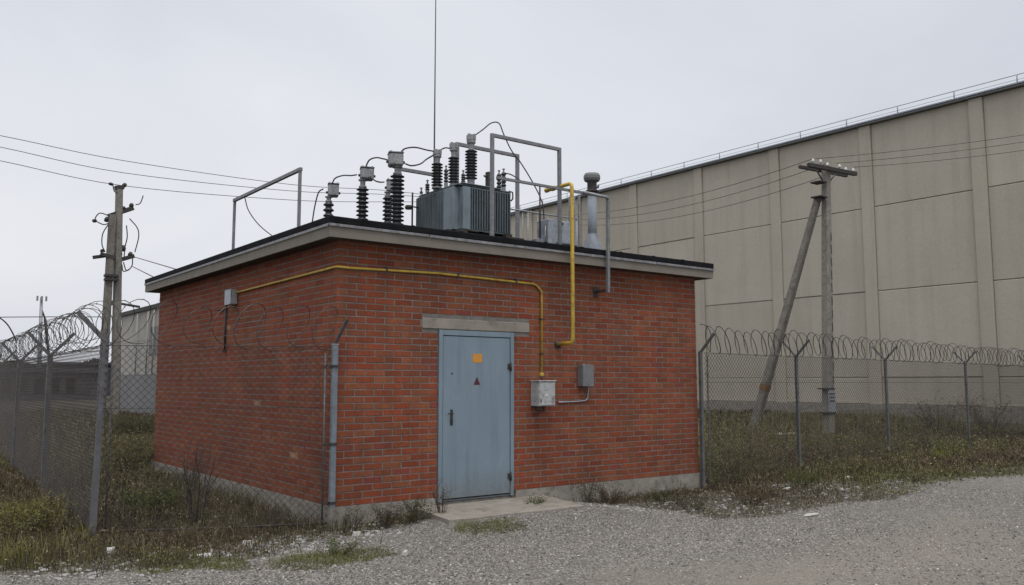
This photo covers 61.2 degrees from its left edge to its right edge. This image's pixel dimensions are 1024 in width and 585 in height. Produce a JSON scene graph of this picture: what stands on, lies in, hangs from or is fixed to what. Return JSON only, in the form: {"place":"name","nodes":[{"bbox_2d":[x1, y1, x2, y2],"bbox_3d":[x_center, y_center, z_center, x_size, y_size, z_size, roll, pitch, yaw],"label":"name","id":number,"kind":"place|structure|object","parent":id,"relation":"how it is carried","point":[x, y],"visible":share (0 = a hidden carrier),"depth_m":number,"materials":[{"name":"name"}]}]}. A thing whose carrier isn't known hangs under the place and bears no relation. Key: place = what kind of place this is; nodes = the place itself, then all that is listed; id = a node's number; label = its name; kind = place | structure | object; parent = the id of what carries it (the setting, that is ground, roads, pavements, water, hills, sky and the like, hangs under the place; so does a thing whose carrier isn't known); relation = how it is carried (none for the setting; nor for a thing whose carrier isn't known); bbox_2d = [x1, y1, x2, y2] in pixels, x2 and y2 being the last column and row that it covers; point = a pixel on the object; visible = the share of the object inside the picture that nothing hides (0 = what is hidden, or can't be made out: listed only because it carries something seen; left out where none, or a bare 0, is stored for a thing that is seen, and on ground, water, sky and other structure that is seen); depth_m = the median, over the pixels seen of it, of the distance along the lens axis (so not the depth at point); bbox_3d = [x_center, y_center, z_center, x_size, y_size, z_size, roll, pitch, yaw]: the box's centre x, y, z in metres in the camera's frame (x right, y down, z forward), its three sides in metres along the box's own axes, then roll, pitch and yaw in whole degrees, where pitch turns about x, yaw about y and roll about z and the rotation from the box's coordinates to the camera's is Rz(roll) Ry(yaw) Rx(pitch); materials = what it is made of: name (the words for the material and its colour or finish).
{"place":"outdoors","nodes":[
{"label":"outdoors","id":0,"kind":"place"},
{"bbox_2d":[0,316,101,317],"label":"overhead wire","id":1,"kind":"object","parent":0,"point":[52,316],"visible":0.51,"depth_m":97.63,"materials":[{"name":"black metal"}]},
{"bbox_2d":[0,396,1023,584],"bbox_3d":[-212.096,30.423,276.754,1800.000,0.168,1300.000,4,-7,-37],"label":"ground","id":2,"kind":"structure","parent":0,"point":[808,576],"depth_m":9.04,"materials":[{"name":"grey gravel"}]},
{"bbox_2d":[36,296,49,367],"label":"cell mast","id":3,"kind":"object","parent":2,"relation":"on","point":[41,312],"visible":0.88,"depth_m":97.85,"materials":[{"name":"metal"}]},
{"bbox_2d":[0,486,86,539],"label":"leafy shrub","id":4,"kind":"object","parent":2,"relation":"on","point":[41,514],"visible":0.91,"depth_m":9.91,"materials":[{"name":"green plant"}]},
{"bbox_2d":[0,358,108,367],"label":"treeline","id":5,"kind":"object","parent":2,"relation":"on","point":[94,360],"visible":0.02,"depth_m":128.49,"materials":[{"name":"green plant"}]},
{"bbox_2d":[0,368,110,400],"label":"shed","id":6,"kind":"structure","parent":2,"relation":"on","point":[77,385],"depth_m":85.33,"materials":[{"name":"metal"}]},
{"bbox_2d":[0,300,122,535],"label":"chain link fence","id":7,"kind":"object","parent":2,"relation":"on","point":[17,421],"visible":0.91,"depth_m":12.69,"materials":[{"name":"metal"}]},
{"bbox_2d":[0,318,15,340],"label":"loose wire","id":8,"kind":"object","parent":7,"relation":"attached to","point":[9,328],"visible":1,"depth_m":15.70,"materials":[{"name":"metal"}]},
{"bbox_2d":[29,362,110,395],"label":"shed","id":9,"kind":"structure","parent":2,"relation":"on","point":[108,380],"depth_m":115.25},
{"bbox_2d":[92,182,143,414],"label":"utility pole","id":10,"kind":"object","parent":2,"relation":"on","point":[113,254],"visible":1,"depth_m":42.80,"materials":[{"name":"concrete"}]},
{"bbox_2d":[133,256,174,268],"bbox_3d":[-14.154,-1.047,34.808,0.660,3.383,20.124,4,-7,-31],"label":"overhead wire","id":11,"kind":"object","parent":10,"relation":"attached to","point":[155,263],"visible":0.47,"depth_m":34.58,"materials":[{"name":"black metal"}]},
{"bbox_2d":[102,427,156,471],"bbox_3d":[-7.268,3.049,16.782,1.653,0.956,1.511,4,-7,-37],"label":"leafy shrub","id":12,"kind":"object","parent":2,"relation":"on","point":[131,449],"visible":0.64,"depth_m":16.63,"materials":[{"name":"green plant"}]},
{"bbox_2d":[106,410,154,438],"bbox_3d":[-11.105,3.953,25.790,1.796,1.024,2.213,4,-7,-37],"label":"leafy shrub","id":13,"kind":"object","parent":2,"relation":"on","point":[151,422],"visible":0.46,"depth_m":25.40,"materials":[{"name":"green plant"}]},
{"bbox_2d":[112,300,159,414],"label":"hall","id":14,"kind":"structure","parent":2,"relation":"on","point":[140,320],"depth_m":48.50,"materials":[{"name":"corrugated sheet metal"},{"name":"painted metal"}]},
{"bbox_2d":[149,326,158,354],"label":"window","id":15,"kind":"structure","parent":14,"relation":"in","point":[156,331],"depth_m":46.31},
{"bbox_2d":[116,478,194,510],"bbox_3d":[-4.839,2.767,11.660,0.970,0.445,1.017,1,-6,-7],"label":"leafy shrub","id":16,"kind":"object","parent":2,"relation":"on","point":[155,499],"visible":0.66,"depth_m":11.53,"materials":[{"name":"green plant"}]},
{"bbox_2d":[129,537,196,567],"bbox_3d":[-3.364,2.519,8.319,0.616,0.257,0.528,-1,-6,13],"label":"weed clump","id":17,"kind":"object","parent":2,"relation":"on","point":[183,550],"visible":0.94,"depth_m":8.35,"materials":[{"name":"green plant"}]},
{"bbox_2d":[172,445,206,500],"bbox_3d":[-4.656,2.629,12.531,0.495,0.909,0.692,3,-7,-27],"label":"bare bush","id":18,"kind":"object","parent":2,"relation":"on","point":[195,475],"visible":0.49,"depth_m":12.52,"materials":[{"name":"brown plant"}]},
{"bbox_2d":[174,430,228,524],"bbox_3d":[-3.922,2.327,10.847,0.637,1.152,1.129,3,-7,-28],"label":"bare bush","id":19,"kind":"object","parent":2,"relation":"on","point":[191,501],"visible":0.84,"depth_m":10.71,"materials":[{"name":"brown plant"}]},
{"bbox_2d":[96,299,348,532],"bbox_3d":[-3.406,1.546,10.238,2.863,2.938,0.441,1,-6,-8],"label":"chain link fence","id":20,"kind":"object","parent":2,"relation":"on","point":[332,444],"visible":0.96,"depth_m":10.25,"materials":[{"name":"metal"}]},
{"bbox_2d":[0,498,519,573],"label":"green grass tufts","id":21,"kind":"object","parent":2,"relation":"on","point":[466,523],"visible":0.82,"depth_m":8.62,"materials":[{"name":"green plant"}]},
{"bbox_2d":[261,489,281,534],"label":"weed clump","id":22,"kind":"object","parent":2,"relation":"on","point":[275,518],"visible":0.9,"depth_m":9.92,"materials":[{"name":"green plant"}]},
{"bbox_2d":[326,534,365,554],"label":"weed clump","id":23,"kind":"object","parent":2,"relation":"on","point":[336,546],"visible":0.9,"depth_m":8.82,"materials":[{"name":"green plant"}]},
{"bbox_2d":[341,503,370,531],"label":"weed clump","id":24,"kind":"object","parent":2,"relation":"on","point":[347,523],"visible":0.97,"depth_m":10.10,"materials":[{"name":"green plant"}]},
{"bbox_2d":[352,531,360,535],"bbox_3d":[-1.781,2.753,9.906,0.087,0.048,0.098,-5,-8,42],"label":"stone","id":25,"kind":"object","parent":2,"relation":"on","point":[357,533],"visible":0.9,"depth_m":9.88,"materials":[{"name":"white stone"}]},
{"bbox_2d":[366,501,404,528],"bbox_3d":[-1.520,2.644,10.260,0.510,0.339,0.347,-2,-6,21],"label":"weed clump","id":26,"kind":"object","parent":2,"relation":"on","point":[387,516],"visible":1,"depth_m":10.26,"materials":[{"name":"green plant"}]},
{"bbox_2d":[397,493,435,522],"bbox_3d":[-1.171,2.597,10.450,0.532,0.378,0.455,4,-7,-37],"label":"weed clump","id":27,"kind":"object","parent":2,"relation":"on","point":[413,514],"visible":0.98,"depth_m":10.41,"materials":[{"name":"green plant"}]},
{"bbox_2d":[144,215,714,527],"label":"brick building","id":28,"kind":"structure","parent":2,"relation":"on","point":[437,373],"depth_m":12.26,"materials":[{"name":"brick"}]},
{"bbox_2d":[216,305,226,351],"bbox_3d":[-4.686,0.589,13.938,0.060,0.759,0.449,4,-7,-37],"label":"bracket rod","id":29,"kind":"object","parent":28,"relation":"attached to","point":[225,321],"visible":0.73,"depth_m":13.78,"materials":[{"name":"metal"}]},
{"bbox_2d":[224,289,237,304],"bbox_3d":[-4.397,0.077,13.561,0.115,0.236,0.270,4,-7,-37],"label":"terminal box","id":30,"kind":"object","parent":28,"relation":"attached to","point":[231,295],"visible":1,"depth_m":13.47,"materials":[{"name":"paint"}]},
{"bbox_2d":[232,167,302,248],"bbox_3d":[-3.579,-1.148,12.507,0.044,0.836,2.534,4,-7,-37],"label":"tube frame","id":31,"kind":"object","parent":28,"relation":"on","point":[299,170],"visible":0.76,"depth_m":12.21,"materials":[{"name":"paint"}]},
{"bbox_2d":[244,197,271,235],"bbox_3d":[-3.719,-1.104,12.787,0.035,0.781,1.018,5,-8,-43],"label":"drop cable","id":32,"kind":"object","parent":31,"relation":"hanging from","point":[254,219],"visible":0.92,"depth_m":12.91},
{"bbox_2d":[323,182,339,216],"bbox_3d":[-3.058,-1.189,14.693,0.283,1.368,0.247,4,-7,-37],"label":"post insulator","id":33,"kind":"object","parent":28,"relation":"on","point":[332,192],"visible":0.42,"depth_m":14.67,"materials":[{"name":"ceramic"}]},
{"bbox_2d":[312,188,322,220],"bbox_3d":[-3.383,-1.519,15.076,0.023,0.528,0.418,4,-7,-37],"label":"jumper cable","id":34,"kind":"object","parent":33,"relation":"attached to","point":[315,203],"visible":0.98,"depth_m":15.14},
{"bbox_2d":[332,174,356,183],"bbox_3d":[-2.774,-1.907,14.312,0.023,0.119,0.898,4,-7,-37],"label":"jumper cable","id":35,"kind":"object","parent":33,"relation":"attached to","point":[343,175],"visible":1,"depth_m":14.37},
{"bbox_2d":[356,165,375,219],"bbox_3d":[-2.330,-1.306,13.725,0.313,1.401,0.232,2,-6,-14],"label":"post insulator","id":36,"kind":"object","parent":28,"relation":"on","point":[366,173],"visible":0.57,"depth_m":13.69,"materials":[{"name":"ceramic"}]},
{"bbox_2d":[366,157,387,165],"bbox_3d":[-2.072,-2.035,13.399,0.023,0.182,0.816,4,-7,-37],"label":"jumper cable","id":37,"kind":"object","parent":36,"relation":"attached to","point":[374,158],"visible":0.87,"depth_m":13.49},
{"bbox_2d":[236,265,543,375],"bbox_3d":[-2.238,0.451,11.938,2.480,1.388,5.022,27,-28,-77],"label":"conduit","id":38,"kind":"object","parent":28,"relation":"attached to","point":[541,319],"visible":0.98,"depth_m":12.01,"materials":[{"name":"yellow metal"}]},
{"bbox_2d":[401,168,432,175],"bbox_3d":[-1.659,-1.304,15.169,0.888,1.697,0.140,4,-7,-37],"label":"busbar frame","id":39,"kind":"object","parent":28,"relation":"on","point":[408,170],"visible":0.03,"depth_m":15.22,"materials":[{"name":"paint"}]},
{"bbox_2d":[433,0,435,190],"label":"whip antenna","id":40,"kind":"object","parent":28,"relation":"on","point":[434,80],"visible":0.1,"depth_m":14.54,"materials":[{"name":"metal"}]},
{"bbox_2d":[405,133,523,239],"bbox_3d":[-0.636,-1.516,13.805,1.784,1.837,1.249,4,-7,-37],"label":"transformer","id":41,"kind":"object","parent":28,"relation":"on","point":[456,205],"visible":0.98,"depth_m":13.40,"materials":[{"name":"paint"}]},
{"bbox_2d":[405,154,433,165],"bbox_3d":[-1.413,-2.008,13.120,0.134,0.384,0.858,-2,-6,21],"label":"jumper cable","id":42,"kind":"object","parent":41,"relation":"attached to","point":[421,162],"visible":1,"depth_m":13.16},
{"bbox_2d":[476,121,544,219],"bbox_3d":[-0.051,-1.835,13.595,1.134,1.749,0.116,1,-6,-6],"label":"drop cable","id":43,"kind":"object","parent":41,"relation":"attached to","point":[518,160],"visible":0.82,"depth_m":13.60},
{"bbox_2d":[442,336,511,498],"bbox_3d":[-0.467,1.684,11.832,1.135,2.152,0.103,4,-7,-37],"label":"door","id":44,"kind":"structure","parent":28,"relation":"in","point":[476,370],"depth_m":11.81,"materials":[{"name":"paint"}]},
{"bbox_2d":[455,142,519,237],"bbox_3d":[-0.430,-1.509,15.436,1.469,2.159,0.140,4,-7,-37],"label":"busbar frame","id":45,"kind":"object","parent":28,"relation":"on","point":[517,213],"visible":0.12,"depth_m":15.80,"materials":[{"name":"paint"}]},
{"bbox_2d":[490,133,561,243],"bbox_3d":[0.215,-1.472,12.615,1.390,1.504,0.140,4,-7,-37],"label":"busbar frame","id":46,"kind":"object","parent":28,"relation":"on","point":[559,182],"visible":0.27,"depth_m":12.66,"materials":[{"name":"paint"}]},
{"bbox_2d":[531,187,542,241],"bbox_3d":[0.381,-1.156,13.145,0.130,0.943,0.150,4,-7,-37],"label":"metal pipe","id":47,"kind":"object","parent":28,"relation":"on","point":[539,239],"visible":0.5,"depth_m":13.13,"materials":[{"name":"metal"}]},
{"bbox_2d":[530,380,555,411],"bbox_3d":[0.452,1.486,12.430,0.321,0.452,0.210,4,-7,-37],"label":"meter box","id":48,"kind":"object","parent":28,"relation":"attached to","point":[543,393],"visible":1,"depth_m":12.35,"materials":[{"name":"paint"}]},
{"bbox_2d":[540,382,554,404],"bbox_3d":[0.509,1.447,12.359,0.281,0.324,0.022,4,-7,-37],"label":"door","id":49,"kind":"structure","parent":48,"relation":"in","point":[547,389],"depth_m":12.36,"materials":[{"name":"paint"}]},
{"bbox_2d":[511,208,577,246],"bbox_3d":[0.434,-0.932,15.469,1.959,1.018,0.026,4,-7,-37],"label":"roof railing","id":50,"kind":"object","parent":28,"relation":"on","point":[528,212],"visible":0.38,"depth_m":15.42,"materials":[{"name":"metal"}]},
{"bbox_2d":[496,176,609,296],"bbox_3d":[0.581,-0.779,12.672,2.146,1.535,0.357,4,-7,-37],"label":"pipe support frame","id":51,"kind":"object","parent":28,"relation":"attached to","point":[596,291],"visible":1,"depth_m":13.14,"materials":[{"name":"paint"}]},
{"bbox_2d":[537,219,576,245],"bbox_3d":[0.685,-0.866,13.370,0.603,0.450,0.315,4,-7,-37],"label":"roof cabinet","id":52,"kind":"object","parent":28,"relation":"on","point":[549,230],"visible":0.47,"depth_m":13.20,"materials":[{"name":"metal"}]},
{"bbox_2d":[544,182,574,347],"bbox_3d":[0.701,-0.404,12.896,0.117,2.462,0.630,4,-7,-37],"label":"yellow gas pipe","id":53,"kind":"object","parent":28,"relation":"attached to","point":[558,343],"visible":0.91,"depth_m":12.68,"materials":[{"name":"metal"}]},
{"bbox_2d":[568,194,580,246],"bbox_3d":[1.029,-1.090,14.109,0.208,1.051,0.100,4,-7,-37],"label":"cable duct","id":54,"kind":"object","parent":28,"relation":"on","point":[579,230],"visible":0.31,"depth_m":14.13,"materials":[{"name":"metal"}]},
{"bbox_2d":[578,364,593,386],"bbox_3d":[1.105,1.240,13.006,0.219,0.341,0.130,4,-7,-37],"label":"junction box","id":55,"kind":"object","parent":28,"relation":"attached to","point":[585,375],"visible":1,"depth_m":12.95,"materials":[{"name":"paint"}]},
{"bbox_2d":[558,386,589,402],"bbox_3d":[0.926,1.514,12.881,0.584,0.245,0.059,4,-7,-37],"label":"flexible conduit","id":56,"kind":"object","parent":55,"relation":"attached to","point":[576,401],"visible":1,"depth_m":12.94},
{"bbox_2d":[583,172,602,249],"bbox_3d":[1.272,-1.256,13.730,0.380,1.304,0.380,4,-7,-37],"label":"vent pipe","id":57,"kind":"object","parent":28,"relation":"on","point":[591,180],"visible":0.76,"depth_m":13.67,"materials":[{"name":"metal"}]},
{"bbox_2d":[427,479,455,512],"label":"weed clump","id":58,"kind":"object","parent":2,"relation":"on","point":[442,504],"visible":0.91,"depth_m":10.70,"materials":[{"name":"green plant"}]},
{"bbox_2d":[414,495,582,523],"bbox_3d":[-0.116,2.896,11.200,2.320,0.252,1.200,4,-7,-37],"label":"concrete step","id":59,"kind":"object","parent":2,"relation":"on","point":[454,513],"visible":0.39,"depth_m":11.04,"materials":[{"name":"grey concrete"}]},
{"bbox_2d":[524,493,550,504],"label":"weed clump","id":60,"kind":"object","parent":59,"relation":"on","point":[539,501],"visible":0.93,"depth_m":11.52,"materials":[{"name":"green plant"}]},
{"bbox_2d":[0,467,1017,583],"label":"pale rubble","id":61,"kind":"object","parent":2,"relation":"on","point":[58,579],"visible":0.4,"depth_m":9.51,"materials":[{"name":"grey stone"}]},
{"bbox_2d":[0,405,1023,584],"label":"weeds and grass","id":62,"kind":"object","parent":2,"relation":"on","point":[983,457],"visible":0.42,"depth_m":14.21,"materials":[{"name":"green plant"}]},
{"bbox_2d":[568,469,599,502],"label":"weed clump","id":63,"kind":"object","parent":2,"relation":"on","point":[587,494],"visible":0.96,"depth_m":12.44,"materials":[{"name":"green plant"}]},
{"bbox_2d":[156,80,1023,422],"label":"warehouse","id":64,"kind":"structure","parent":2,"relation":"on","point":[928,250],"depth_m":43.38,"materials":[{"name":"concrete"}]},
{"bbox_2d":[159,72,1023,300],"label":"rooftop railing","id":65,"kind":"object","parent":64,"relation":"on","point":[954,95],"visible":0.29,"depth_m":46.16,"materials":[{"name":"metal"}]},
{"bbox_2d":[595,481,629,503],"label":"weed clump","id":66,"kind":"object","parent":2,"relation":"on","point":[601,492],"visible":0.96,"depth_m":12.55,"materials":[{"name":"green plant"}]},
{"bbox_2d":[647,489,671,501],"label":"weed clump","id":67,"kind":"object","parent":2,"relation":"on","point":[656,496],"visible":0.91,"depth_m":12.83,"materials":[{"name":"green plant"}]},
{"bbox_2d":[666,487,710,509],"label":"weed clump","id":68,"kind":"object","parent":2,"relation":"on","point":[690,503],"visible":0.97,"depth_m":12.02,"materials":[{"name":"green plant"}]},
{"bbox_2d":[732,485,780,504],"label":"weed clump","id":69,"kind":"object","parent":2,"relation":"on","point":[762,496],"visible":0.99,"depth_m":12.53,"materials":[{"name":"green plant"}]},
{"bbox_2d":[749,159,856,432],"bbox_3d":[10.120,0.400,30.203,3.187,9.557,2.778,4,-7,-37],"label":"utility pole","id":70,"kind":"object","parent":2,"relation":"on","point":[826,171],"visible":0.94,"depth_m":29.43,"materials":[{"name":"concrete"}]},
{"bbox_2d":[512,159,811,214],"bbox_3d":[3.062,-5.551,44.927,0.020,5.482,34.453,3,-6,-24],"label":"overhead wire","id":71,"kind":"object","parent":70,"relation":"attached to","point":[692,195],"visible":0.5,"depth_m":34.60,"materials":[{"name":"black metal"}]},
{"bbox_2d":[511,178,818,224],"bbox_3d":[4.493,-5.343,46.001,0.020,5.674,34.454,3,-6,-24],"label":"overhead wire","id":72,"kind":"object","parent":70,"relation":"attached to","point":[712,209],"visible":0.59,"depth_m":36.47,"materials":[{"name":"black metal"}]},
{"bbox_2d":[513,164,824,219],"bbox_3d":[3.754,-5.462,45.447,0.020,5.552,34.467,3,-6,-24],"label":"overhead wire","id":73,"kind":"object","parent":70,"relation":"attached to","point":[691,204],"visible":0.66,"depth_m":36.32,"materials":[{"name":"black metal"}]},
{"bbox_2d":[815,135,1020,158],"bbox_3d":[14.416,-4.976,28.713,8.504,0.902,0.016,-1,-6,6],"label":"overhead wire","id":74,"kind":"object","parent":70,"relation":"attached to","point":[918,148],"visible":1,"depth_m":28.78,"materials":[{"name":"black metal"}]},
{"bbox_2d":[836,142,1020,163],"bbox_3d":[14.882,-4.836,29.055,7.635,0.635,0.016,-1,-6,12],"label":"overhead wire","id":75,"kind":"object","parent":70,"relation":"attached to","point":[930,154],"visible":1,"depth_m":29.21,"materials":[{"name":"black metal"}]},
{"bbox_2d":[860,150,1023,166],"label":"overhead wire","id":76,"kind":"object","parent":70,"relation":"attached to","point":[939,160],"visible":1,"depth_m":29.54,"materials":[{"name":"black metal"}]},
{"bbox_2d":[785,467,820,486],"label":"weed clump","id":77,"kind":"object","parent":2,"relation":"on","point":[806,482],"visible":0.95,"depth_m":14.44,"materials":[{"name":"green plant"}]},
{"bbox_2d":[804,513,818,515],"bbox_3d":[3.950,2.926,11.445,0.350,0.022,0.085,5,-8,-40],"label":"concrete fragment","id":78,"kind":"object","parent":2,"relation":"on","point":[809,514],"visible":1,"depth_m":11.40,"materials":[{"name":"concrete"}]},
{"bbox_2d":[807,485,821,498],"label":"weed clump","id":79,"kind":"object","parent":2,"relation":"on","point":[818,490],"visible":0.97,"depth_m":13.11,"materials":[{"name":"green plant"}]},
{"bbox_2d":[840,456,879,474],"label":"weed clump","id":80,"kind":"object","parent":2,"relation":"on","point":[864,464],"visible":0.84,"depth_m":16.24,"materials":[{"name":"green plant"}]},
{"bbox_2d":[698,324,1023,488],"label":"chain link fence","id":81,"kind":"object","parent":2,"relation":"on","point":[797,406],"visible":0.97,"depth_m":18.27,"materials":[{"name":"metal"}]},
{"bbox_2d":[897,470,926,481],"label":"weed clump","id":82,"kind":"object","parent":2,"relation":"on","point":[919,478],"visible":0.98,"depth_m":15.32,"materials":[{"name":"green plant"}]},
{"bbox_2d":[905,390,970,429],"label":"dry stalks","id":83,"kind":"object","parent":2,"relation":"on","point":[935,412],"visible":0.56,"depth_m":31.15,"materials":[{"name":"brown plant"}]},
{"bbox_2d":[928,445,963,457],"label":"weed clump","id":84,"kind":"object","parent":2,"relation":"on","point":[942,454],"visible":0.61,"depth_m":19.28,"materials":[{"name":"green plant"}]},
{"bbox_2d":[958,389,1021,430],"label":"dry stalks","id":85,"kind":"object","parent":2,"relation":"on","point":[977,414],"visible":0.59,"depth_m":29.73,"materials":[{"name":"brown plant"}]},
{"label":"utility pole","id":86,"kind":"object","parent":2,"relation":"on","visible":0},
{"bbox_2d":[0,160,348,201],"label":"overhead wire","id":87,"kind":"object","parent":86,"relation":"attached to","point":[168,190],"visible":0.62,"depth_m":49.03,"materials":[{"name":"black metal"}]},
{"bbox_2d":[0,135,416,193],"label":"overhead wire","id":88,"kind":"object","parent":86,"relation":"attached to","point":[181,169],"visible":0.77,"depth_m":49.17,"materials":[{"name":"black metal"}]},
{"bbox_2d":[1,147,418,196],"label":"overhead wire","id":89,"kind":"object","parent":86,"relation":"attached to","point":[177,179],"visible":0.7,"depth_m":48.97,"materials":[{"name":"black metal"}]},
{"bbox_2d":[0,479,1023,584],"bbox_3d":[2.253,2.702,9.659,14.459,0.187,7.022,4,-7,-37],"label":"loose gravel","id":90,"kind":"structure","parent":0,"point":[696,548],"depth_m":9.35,"materials":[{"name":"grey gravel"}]},
{"bbox_2d":[0,0,1023,363],"label":"sky","id":91,"kind":"structure","parent":0,"point":[262,90],"materials":[{"name":"grey"}]},
{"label":"equipment curb","id":92,"kind":"structure","parent":0,"visible":0},
{"bbox_2d":[382,178,392,222],"bbox_3d":[-2.031,-1.217,14.388,0.242,1.362,0.214,4,-7,-37],"label":"post insulator","id":93,"kind":"object","parent":92,"relation":"on","point":[387,198],"visible":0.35,"depth_m":14.35,"materials":[{"name":"ceramic"}]},
{"bbox_2d":[386,150,404,224],"bbox_3d":[-1.729,-1.398,12.837,0.282,1.401,0.234,2,-6,-15],"label":"post insulator","id":94,"kind":"object","parent":92,"relation":"on","point":[395,161],"visible":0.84,"depth_m":12.79,"materials":[{"name":"ceramic"}]},
{"bbox_2d":[401,147,433,151],"bbox_3d":[-1.427,-2.142,13.172,0.082,0.212,0.802,-3,-7,30],"label":"jumper cable","id":95,"kind":"object","parent":94,"relation":"attached to","point":[418,148],"visible":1,"depth_m":13.19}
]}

